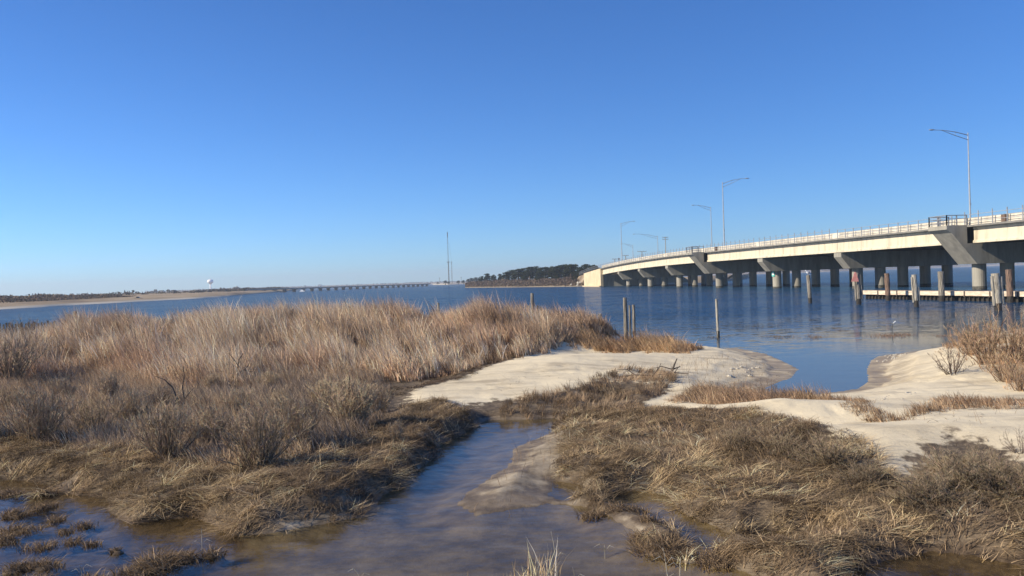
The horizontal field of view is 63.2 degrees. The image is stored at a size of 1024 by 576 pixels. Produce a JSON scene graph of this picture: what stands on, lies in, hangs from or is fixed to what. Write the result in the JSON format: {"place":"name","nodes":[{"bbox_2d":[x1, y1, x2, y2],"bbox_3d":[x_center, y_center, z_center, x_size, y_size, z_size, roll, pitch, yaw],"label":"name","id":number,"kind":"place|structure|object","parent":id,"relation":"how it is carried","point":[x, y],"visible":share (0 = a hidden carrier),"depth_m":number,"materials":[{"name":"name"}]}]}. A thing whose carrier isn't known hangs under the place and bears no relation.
{"place":"outdoors","nodes":[
{"label":"outdoors","id":0,"kind":"place"},
{"bbox_2d":[0,289,299,308],"bbox_3d":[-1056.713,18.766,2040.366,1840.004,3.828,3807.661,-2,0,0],"label":"shore land","id":1,"kind":"structure","parent":0,"point":[143,297],"depth_m":330.82,"materials":[{"name":"sand"}]},
{"bbox_2d":[0,293,134,302],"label":"shore thicket","id":2,"kind":"object","parent":1,"relation":"on","point":[31,298],"visible":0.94,"depth_m":316.31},
{"bbox_2d":[77,287,288,295],"bbox_3d":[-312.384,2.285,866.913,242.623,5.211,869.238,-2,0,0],"label":"field thicket","id":3,"kind":"object","parent":1,"relation":"on","point":[201,291],"visible":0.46,"depth_m":597.24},
{"bbox_2d":[447,232,449,281],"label":"radio mast","id":4,"kind":"object","parent":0,"point":[448,258],"visible":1,"depth_m":1049.52,"materials":[{"name":"grey metal"}]},
{"bbox_2d":[433,283,464,284],"bbox_3d":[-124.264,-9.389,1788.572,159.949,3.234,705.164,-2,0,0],"label":"sandy spit land","id":5,"kind":"structure","parent":0,"point":[447,284],"depth_m":1592.47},
{"bbox_2d":[0,327,1023,575],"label":"ground","id":6,"kind":"structure","parent":0,"point":[430,523],"depth_m":12.13,"materials":[{"name":"sand"}]},
{"bbox_2d":[0,381,33,415],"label":"bare shrub","id":7,"kind":"object","parent":6,"relation":"on","point":[5,399],"visible":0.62,"depth_m":19.96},
{"bbox_2d":[0,314,43,337],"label":"bare shrub","id":8,"kind":"object","parent":6,"relation":"on","point":[26,326],"visible":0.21,"depth_m":34.03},
{"bbox_2d":[0,326,51,382],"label":"bare shrub","id":9,"kind":"object","parent":6,"relation":"on","point":[18,366],"visible":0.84,"depth_m":26.00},
{"bbox_2d":[0,321,54,333],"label":"picket fence","id":10,"kind":"object","parent":6,"relation":"on","point":[27,323],"visible":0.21,"depth_m":41.01,"materials":[{"name":"brown wood"}]},
{"bbox_2d":[1,380,74,442],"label":"bare shrub","id":11,"kind":"object","parent":6,"relation":"on","point":[37,421],"visible":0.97,"depth_m":16.22,"materials":[{"name":"plant"}]},
{"bbox_2d":[43,374,79,400],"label":"bare shrub","id":12,"kind":"object","parent":6,"relation":"on","point":[65,386],"visible":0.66,"depth_m":22.16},
{"bbox_2d":[54,387,127,437],"bbox_3d":[-8.743,2.628,17.367,1.228,1.142,1.308,-2,0,-4],"label":"bare shrub","id":13,"kind":"object","parent":6,"relation":"on","point":[87,416],"visible":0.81,"depth_m":17.28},
{"bbox_2d":[92,371,124,398],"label":"bare shrub","id":14,"kind":"object","parent":6,"relation":"on","point":[109,385],"visible":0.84,"depth_m":22.05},
{"bbox_2d":[106,381,155,423],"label":"bare shrub","id":15,"kind":"object","parent":6,"relation":"on","point":[130,407],"visible":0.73,"depth_m":18.25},
{"bbox_2d":[140,381,179,408],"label":"bare shrub","id":16,"kind":"object","parent":6,"relation":"on","point":[167,390],"visible":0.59,"depth_m":20.33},
{"bbox_2d":[125,391,212,458],"bbox_3d":[-5.938,2.384,14.404,1.449,1.237,1.020,-2,0,2],"label":"bare shrub","id":17,"kind":"object","parent":6,"relation":"on","point":[169,441],"visible":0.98,"depth_m":14.33,"materials":[{"name":"plant"}]},
{"bbox_2d":[155,366,194,405],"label":"dead branches","id":18,"kind":"object","parent":6,"relation":"on","point":[171,386],"visible":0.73,"depth_m":19.91,"materials":[{"name":"wood"}]},
{"bbox_2d":[0,350,395,471],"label":"understory grass","id":19,"kind":"structure","parent":6,"relation":"on","point":[84,389],"depth_m":19.59,"materials":[{"name":"plant"}]},
{"bbox_2d":[181,390,233,449],"bbox_3d":[-5.766,2.482,15.674,0.985,1.196,1.206,-2,1,-22],"label":"bare shrub","id":20,"kind":"object","parent":6,"relation":"on","point":[213,419],"visible":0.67,"depth_m":15.49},
{"bbox_2d":[195,370,224,390],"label":"bare shrub","id":21,"kind":"object","parent":6,"relation":"on","point":[212,379],"visible":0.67,"depth_m":23.37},
{"bbox_2d":[218,354,251,377],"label":"dead branches","id":22,"kind":"object","parent":6,"relation":"on","point":[238,364],"visible":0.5,"depth_m":24.71,"materials":[{"name":"wood"}]},
{"bbox_2d":[220,381,260,414],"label":"bare shrub","id":23,"kind":"object","parent":6,"relation":"on","point":[235,399],"visible":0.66,"depth_m":18.75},
{"bbox_2d":[0,389,483,542],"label":"matted marsh grass","id":24,"kind":"structure","parent":6,"relation":"on","point":[201,473],"depth_m":13.34,"materials":[{"name":"plant"}]},
{"bbox_2d":[200,387,316,471],"bbox_3d":[-4.165,2.279,13.405,1.495,1.390,1.592,-2,1,37],"label":"bare shrub","id":25,"kind":"object","parent":6,"relation":"on","point":[257,442],"visible":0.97,"depth_m":13.34,"materials":[{"name":"plant"}]},
{"bbox_2d":[251,366,280,387],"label":"bare shrub","id":26,"kind":"object","parent":6,"relation":"on","point":[272,379],"visible":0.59,"depth_m":23.29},
{"bbox_2d":[258,383,301,413],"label":"bare shrub","id":27,"kind":"object","parent":6,"relation":"on","point":[278,392],"visible":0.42,"depth_m":19.06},
{"bbox_2d":[267,390,323,449],"bbox_3d":[-3.925,2.346,14.987,0.939,1.138,1.333,-2,1,-32],"label":"bare shrub","id":28,"kind":"object","parent":6,"relation":"on","point":[300,418],"visible":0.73,"depth_m":14.80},
{"bbox_2d":[0,289,618,391],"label":"dune grass","id":29,"kind":"structure","parent":6,"relation":"on","point":[195,344],"depth_m":30.50,"materials":[{"name":"plant"}]},
{"bbox_2d":[304,371,345,407],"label":"bare shrub","id":30,"kind":"object","parent":6,"relation":"on","point":[319,387],"visible":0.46,"depth_m":19.87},
{"bbox_2d":[302,364,382,426],"bbox_3d":[-3.417,2.218,17.028,1.468,1.456,1.199,-2,0,13],"label":"bare shrub","id":31,"kind":"object","parent":6,"relation":"on","point":[361,408],"visible":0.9,"depth_m":16.93,"materials":[{"name":"plant"}]},
{"bbox_2d":[358,379,395,413],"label":"bare shrub","id":32,"kind":"object","parent":6,"relation":"on","point":[381,399],"visible":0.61,"depth_m":19.16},
{"bbox_2d":[386,418,405,439],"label":"bare shrub","id":33,"kind":"object","parent":6,"relation":"on","point":[396,431],"visible":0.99,"depth_m":15.42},
{"bbox_2d":[0,486,863,575],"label":"tussocks","id":34,"kind":"object","parent":6,"relation":"on","point":[144,564],"visible":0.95,"depth_m":9.96,"materials":[{"name":"plant"}]},
{"bbox_2d":[531,293,533,312],"bbox_3d":[0.961,1.441,38.013,0.158,2.412,0.154,-2,1,19],"label":"wooden post","id":35,"kind":"object","parent":6,"relation":"on","point":[532,298],"visible":0.26,"depth_m":37.94,"materials":[{"name":"grey wood"}]},
{"bbox_2d":[629,305,630,337],"bbox_3d":[5.419,1.647,38.216,0.111,1.706,0.105,-2,1,22],"label":"wooden post","id":36,"kind":"object","parent":6,"relation":"on","point":[629,319],"visible":0.73,"depth_m":38.17,"materials":[{"name":"grey wood"}]},
{"bbox_2d":[563,313,703,353],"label":"dune tip grass","id":37,"kind":"structure","parent":6,"relation":"on","point":[648,344],"depth_m":31.49,"materials":[{"name":"plant"}]},
{"bbox_2d":[623,298,627,337],"bbox_3d":[5.127,1.475,37.517,0.188,2.081,0.189,-2,1,-21],"label":"wooden post","id":38,"kind":"object","parent":37,"relation":"on","point":[625,314],"visible":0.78,"depth_m":37.44,"materials":[{"name":"grey wood"}]},
{"bbox_2d":[632,305,635,337],"bbox_3d":[5.432,1.625,37.016,0.137,1.768,0.143,-2,1,23],"label":"wooden post","id":39,"kind":"object","parent":6,"relation":"on","point":[633,317],"visible":0.71,"depth_m":36.96,"materials":[{"name":"grey wood"}]},
{"bbox_2d":[617,364,687,377],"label":"driftwood branch","id":40,"kind":"object","parent":6,"relation":"on","point":[646,375],"visible":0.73,"depth_m":23.36,"materials":[{"name":"brown wood"}]},
{"bbox_2d":[657,359,679,370],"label":"driftwood branch","id":41,"kind":"object","parent":6,"relation":"on","point":[673,368],"visible":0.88,"depth_m":24.37,"materials":[{"name":"brown wood"}]},
{"bbox_2d":[713,380,750,401],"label":"bare shrub","id":42,"kind":"object","parent":6,"relation":"on","point":[732,390],"visible":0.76,"depth_m":18.29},
{"bbox_2d":[705,422,763,449],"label":"bare shrub","id":43,"kind":"object","parent":6,"relation":"on","point":[737,438],"visible":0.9,"depth_m":13.53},
{"bbox_2d":[461,352,1017,516],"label":"dead stalks","id":44,"kind":"object","parent":6,"relation":"on","point":[710,400],"visible":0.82,"depth_m":22.41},
{"bbox_2d":[727,366,759,376],"bbox_3d":[7.058,2.566,25.570,0.785,0.228,2.767,-2,1,23],"label":"shell scatter","id":45,"kind":"object","parent":6,"relation":"on","point":[729,375],"visible":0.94,"depth_m":25.81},
{"bbox_2d":[754,376,785,398],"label":"bare shrub","id":46,"kind":"object","parent":6,"relation":"on","point":[772,391],"visible":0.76,"depth_m":18.14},
{"bbox_2d":[748,429,814,459],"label":"bare shrub","id":47,"kind":"object","parent":6,"relation":"on","point":[786,446],"visible":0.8,"depth_m":12.94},
{"bbox_2d":[541,400,1023,575],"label":"matted cordgrass","id":48,"kind":"object","parent":6,"relation":"on","point":[821,559],"visible":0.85,"depth_m":11.55,"materials":[{"name":"plant"}]},
{"bbox_2d":[594,401,1023,529],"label":"dark low growth","id":49,"kind":"object","parent":6,"relation":"on","point":[736,430],"visible":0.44,"depth_m":13.19,"materials":[{"name":"plant"}]},
{"bbox_2d":[788,429,879,473],"bbox_3d":[4.741,2.362,12.209,1.357,0.620,1.386,-1,1,43],"label":"bare shrub","id":50,"kind":"object","parent":6,"relation":"on","point":[824,453],"visible":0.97,"depth_m":12.17,"materials":[{"name":"plant"}]},
{"bbox_2d":[824,454,894,490],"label":"bare shrub","id":51,"kind":"object","parent":6,"relation":"on","point":[871,472],"visible":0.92,"depth_m":11.36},
{"bbox_2d":[877,353,906,361],"bbox_3d":[13.434,2.425,29.336,0.818,0.172,3.118,-2,1,31],"label":"shell patch","id":52,"kind":"object","parent":6,"relation":"on","point":[893,357],"visible":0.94,"depth_m":29.55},
{"bbox_2d":[886,474,953,508],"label":"bare shrub","id":53,"kind":"object","parent":6,"relation":"on","point":[920,490],"visible":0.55,"depth_m":10.19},
{"bbox_2d":[876,460,987,516],"bbox_3d":[5.059,2.398,10.232,1.333,0.596,1.305,-2,1,-32],"label":"bare shrub","id":54,"kind":"object","parent":6,"relation":"on","point":[938,487],"visible":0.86,"depth_m":10.07,"materials":[{"name":"plant"}]},
{"bbox_2d":[916,448,965,475],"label":"bare shrub","id":55,"kind":"object","parent":6,"relation":"on","point":[938,463],"visible":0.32,"depth_m":11.83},
{"bbox_2d":[927,338,974,374],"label":"bare shrub","id":56,"kind":"object","parent":6,"relation":"on","point":[950,365],"visible":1,"depth_m":21.14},
{"bbox_2d":[907,440,1022,502],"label":"bare shrub","id":57,"kind":"object","parent":6,"relation":"on","point":[966,474],"visible":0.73,"depth_m":10.57,"materials":[{"name":"plant"}]},
{"bbox_2d":[944,314,997,354],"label":"bare shrub","id":58,"kind":"object","parent":6,"relation":"on","point":[964,343],"visible":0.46,"depth_m":24.77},
{"bbox_2d":[940,446,1021,478],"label":"bare shrub","id":59,"kind":"object","parent":6,"relation":"on","point":[985,460],"visible":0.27,"depth_m":11.24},
{"bbox_2d":[947,300,1023,364],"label":"bare shrub","id":60,"kind":"object","parent":6,"relation":"on","point":[992,344],"visible":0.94,"depth_m":22.55,"materials":[{"name":"plant"}]},
{"bbox_2d":[954,449,1023,509],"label":"bare shrub","id":61,"kind":"object","parent":6,"relation":"on","point":[1019,472],"visible":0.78,"depth_m":10.27,"materials":[{"name":"plant"}]},
{"bbox_2d":[974,337,1023,381],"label":"bare shrub","id":62,"kind":"object","parent":6,"relation":"on","point":[999,364],"visible":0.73,"depth_m":19.88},
{"bbox_2d":[977,305,1023,361],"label":"bare shrub","id":63,"kind":"object","parent":6,"relation":"on","point":[1021,342],"visible":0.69,"depth_m":22.79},
{"bbox_2d":[990,358,1023,390],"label":"bare shrub","id":64,"kind":"object","parent":6,"relation":"on","point":[1016,381],"visible":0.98,"depth_m":18.09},
{"bbox_2d":[999,332,1023,364],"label":"bare shrub","id":65,"kind":"object","parent":6,"relation":"on","point":[1022,349],"visible":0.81,"depth_m":21.02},
{"bbox_2d":[999,425,1023,453],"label":"bare shrub","id":66,"kind":"object","parent":6,"relation":"on","point":[1014,449],"visible":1,"depth_m":12.45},
{"bbox_2d":[0,265,1023,393],"bbox_3d":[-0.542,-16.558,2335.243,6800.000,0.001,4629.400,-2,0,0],"label":"bay water","id":67,"kind":"structure","parent":0,"point":[833,359],"depth_m":72.66,"materials":[{"name":"liquid"}]},
{"bbox_2d":[245,283,430,291],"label":"causeway bridge","id":68,"kind":"structure","parent":67,"relation":"in","point":[342,287],"depth_m":810.19,"materials":[{"name":"concrete"}]},
{"bbox_2d":[715,299,719,337],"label":"wooden post","id":69,"kind":"object","parent":67,"relation":"in","point":[717,321],"visible":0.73,"depth_m":41.73,"materials":[{"name":"grey wood"}]},
{"bbox_2d":[582,205,1023,289],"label":"highway bridge","id":70,"kind":"structure","parent":67,"relation":"in","point":[978,243],"depth_m":141.31,"materials":[{"name":"concrete"}]},
{"bbox_2d":[621,221,630,256],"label":"street lamp","id":71,"kind":"object","parent":70,"relation":"on","point":[621,239],"visible":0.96,"depth_m":274.69,"materials":[{"name":"metal"}]},
{"bbox_2d":[692,205,711,246],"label":"street lamp","id":72,"kind":"object","parent":70,"relation":"on","point":[711,223],"visible":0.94,"depth_m":245.91,"materials":[{"name":"metal"}]},
{"bbox_2d":[722,178,748,245],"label":"street lamp","id":73,"kind":"object","parent":70,"relation":"on","point":[723,208],"visible":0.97,"depth_m":184.76,"materials":[{"name":"metal"}]},
{"bbox_2d":[929,129,970,217],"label":"street lamp","id":74,"kind":"object","parent":70,"relation":"on","point":[968,167],"visible":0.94,"depth_m":136.32,"materials":[{"name":"metal"}]},
{"bbox_2d":[1001,214,1006,221],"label":"utility box","id":75,"kind":"object","parent":70,"relation":"on","point":[1003,216],"visible":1,"depth_m":101.96,"materials":[{"name":"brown metal"}]},
{"bbox_2d":[806,275,811,302],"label":"piling","id":76,"kind":"object","parent":67,"relation":"in","point":[809,292],"visible":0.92,"depth_m":82.59,"materials":[{"name":"grey wood"}]},
{"bbox_2d":[702,323,953,339],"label":"floating weed","id":77,"kind":"object","parent":67,"relation":"on","point":[885,334],"visible":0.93,"depth_m":40.53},
{"bbox_2d":[854,273,862,304],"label":"piling","id":78,"kind":"object","parent":67,"relation":"in","point":[858,289],"visible":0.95,"depth_m":75.79,"materials":[{"name":"grey wood"}]},
{"bbox_2d":[851,272,858,281],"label":"warning sign","id":79,"kind":"object","parent":78,"relation":"attached to","point":[855,278],"visible":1,"depth_m":75.60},
{"bbox_2d":[884,273,890,300],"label":"piling","id":80,"kind":"object","parent":67,"relation":"in","point":[887,285],"visible":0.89,"depth_m":82.55,"materials":[{"name":"brown wood"}]},
{"bbox_2d":[911,274,920,306],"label":"piling","id":81,"kind":"object","parent":67,"relation":"in","point":[915,294],"visible":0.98,"depth_m":67.26,"materials":[{"name":"grey wood"}]},
{"bbox_2d":[937,271,944,301],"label":"piling","id":82,"kind":"object","parent":67,"relation":"in","point":[941,288],"visible":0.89,"depth_m":76.79,"materials":[{"name":"grey wood"}]},
{"bbox_2d":[863,290,1023,301],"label":"timber fender","id":83,"kind":"object","parent":67,"relation":"in","point":[968,295],"visible":0.56,"depth_m":78.21,"materials":[{"name":"white wood"}]},
{"bbox_2d":[990,273,1004,310],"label":"piling","id":84,"kind":"object","parent":67,"relation":"in","point":[997,288],"visible":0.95,"depth_m":57.66,"materials":[{"name":"grey wood"}]},
{"bbox_2d":[1005,269,1013,302],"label":"piling","id":85,"kind":"object","parent":67,"relation":"in","point":[1009,285],"visible":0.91,"depth_m":69.67,"materials":[{"name":"brown wood"}]},
{"bbox_2d":[0,0,1023,295],"label":"sky","id":86,"kind":"structure","parent":0,"point":[146,145],"materials":[{"name":"blue"}]},
{"bbox_2d":[146,263,1023,292],"bbox_3d":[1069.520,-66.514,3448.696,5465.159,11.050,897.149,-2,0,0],"label":"horizon land","id":87,"kind":"structure","parent":0,"point":[713,274],"depth_m":3399.95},
{"bbox_2d":[465,274,748,287],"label":"shoreline","id":88,"kind":"structure","parent":0,"point":[744,276],"depth_m":384.16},
{"bbox_2d":[483,273,490,280],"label":"pine tree","id":89,"kind":"object","parent":88,"relation":"on","point":[487,276],"visible":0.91,"depth_m":520.07,"materials":[{"name":"green plant"}]},
{"bbox_2d":[501,272,508,279],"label":"pine tree","id":90,"kind":"object","parent":88,"relation":"on","point":[505,276],"visible":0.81,"depth_m":481.66,"materials":[{"name":"green plant"}]},
{"bbox_2d":[506,270,516,279],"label":"pine tree","id":91,"kind":"object","parent":88,"relation":"on","point":[509,274],"visible":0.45,"depth_m":481.98,"materials":[{"name":"green plant"}]},
{"bbox_2d":[510,269,523,279],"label":"pine tree","id":92,"kind":"object","parent":88,"relation":"on","point":[516,274],"visible":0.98,"depth_m":460.39,"materials":[{"name":"green plant"}]},
{"bbox_2d":[465,276,583,286],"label":"waterside thicket","id":93,"kind":"object","parent":88,"relation":"on","point":[566,281],"visible":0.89,"depth_m":417.62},
{"bbox_2d":[521,267,535,279],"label":"pine tree","id":94,"kind":"object","parent":88,"relation":"on","point":[528,273],"visible":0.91,"depth_m":448.03,"materials":[{"name":"green plant"}]},
{"bbox_2d":[531,266,539,278],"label":"pine tree","id":95,"kind":"object","parent":88,"relation":"on","point":[534,270],"visible":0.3,"depth_m":456.01,"materials":[{"name":"green plant"}]},
{"bbox_2d":[534,272,542,281],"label":"pine tree","id":96,"kind":"object","parent":88,"relation":"on","point":[538,275],"visible":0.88,"depth_m":420.16,"materials":[{"name":"green plant"}]},
{"bbox_2d":[536,267,545,277],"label":"pine tree","id":97,"kind":"object","parent":88,"relation":"on","point":[542,272],"visible":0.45,"depth_m":436.68,"materials":[{"name":"green plant"}]},
{"bbox_2d":[544,266,551,277],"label":"pine tree","id":98,"kind":"object","parent":88,"relation":"on","point":[546,270],"visible":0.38,"depth_m":441.68,"materials":[{"name":"green plant"}]},
{"bbox_2d":[546,266,556,278],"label":"pine tree","id":99,"kind":"object","parent":88,"relation":"on","point":[551,272],"visible":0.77,"depth_m":421.23,"materials":[{"name":"green plant"}]},
{"bbox_2d":[553,273,559,280],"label":"pine tree","id":100,"kind":"object","parent":88,"relation":"on","point":[557,276],"visible":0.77,"depth_m":399.51,"materials":[{"name":"green plant"}]},
{"bbox_2d":[553,265,564,277],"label":"pine tree","id":101,"kind":"object","parent":88,"relation":"on","point":[559,269],"visible":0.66,"depth_m":422.00,"materials":[{"name":"green plant"}]},
{"bbox_2d":[562,264,576,276],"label":"pine tree","id":102,"kind":"object","parent":88,"relation":"on","point":[568,272],"visible":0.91,"depth_m":401.48,"materials":[{"name":"green plant"}]},
{"bbox_2d":[574,267,585,276],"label":"pine tree","id":103,"kind":"object","parent":88,"relation":"on","point":[581,269],"visible":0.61,"depth_m":397.80,"materials":[{"name":"green plant"}]},
{"bbox_2d":[581,264,590,271],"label":"pine tree","id":104,"kind":"object","parent":88,"relation":"on","point":[584,266],"visible":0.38,"depth_m":404.99,"materials":[{"name":"green plant"}]},
{"bbox_2d":[577,273,687,284],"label":"road embankment","id":105,"kind":"structure","parent":0,"point":[670,280],"depth_m":313.45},
{"bbox_2d":[727,266,957,274],"bbox_3d":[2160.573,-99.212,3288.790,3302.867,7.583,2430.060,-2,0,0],"label":"marsh land","id":106,"kind":"structure","parent":0,"point":[829,270],"depth_m":2400.52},
{"bbox_2d":[145,262,1023,291],"bbox_3d":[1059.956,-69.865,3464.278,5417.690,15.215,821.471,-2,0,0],"label":"horizon woods","id":107,"kind":"object","parent":106,"relation":"on","point":[456,281],"visible":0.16,"depth_m":3485.89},
{"bbox_2d":[730,265,959,273],"bbox_3d":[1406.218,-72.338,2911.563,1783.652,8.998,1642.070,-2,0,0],"label":"marsh thicket","id":108,"kind":"object","parent":106,"relation":"on","point":[863,269],"visible":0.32,"depth_m":2581.00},
{"bbox_2d":[664,330,1023,422],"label":"beach grass","id":109,"kind":"structure","parent":0,"point":[706,396],"depth_m":17.74,"materials":[{"name":"plant"}]},
{"label":"creek water","id":110,"kind":"structure","parent":0,"visible":0},
{"bbox_2d":[467,537,574,575],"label":"reed clump","id":111,"kind":"object","parent":110,"relation":"on","point":[535,570],"visible":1,"depth_m":8.75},
{"bbox_2d":[381,353,680,429],"bbox_3d":[1.059,2.498,24.035,9.436,1.004,10.677,-2,1,-44],"label":"bank stubble","id":112,"kind":"object","parent":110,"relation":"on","point":[585,398],"visible":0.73,"depth_m":21.09,"materials":[{"name":"plant"}]},
{"bbox_2d":[545,533,564,575],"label":"reed stalk","id":113,"kind":"object","parent":110,"relation":"in","point":[555,555],"visible":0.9,"depth_m":8.94,"materials":[{"name":"beige plant"}]},
{"bbox_2d":[654,549,676,575],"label":"reed stalk","id":114,"kind":"object","parent":110,"relation":"in","point":[665,561],"visible":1,"depth_m":8.65,"materials":[{"name":"beige plant"}]}
]}

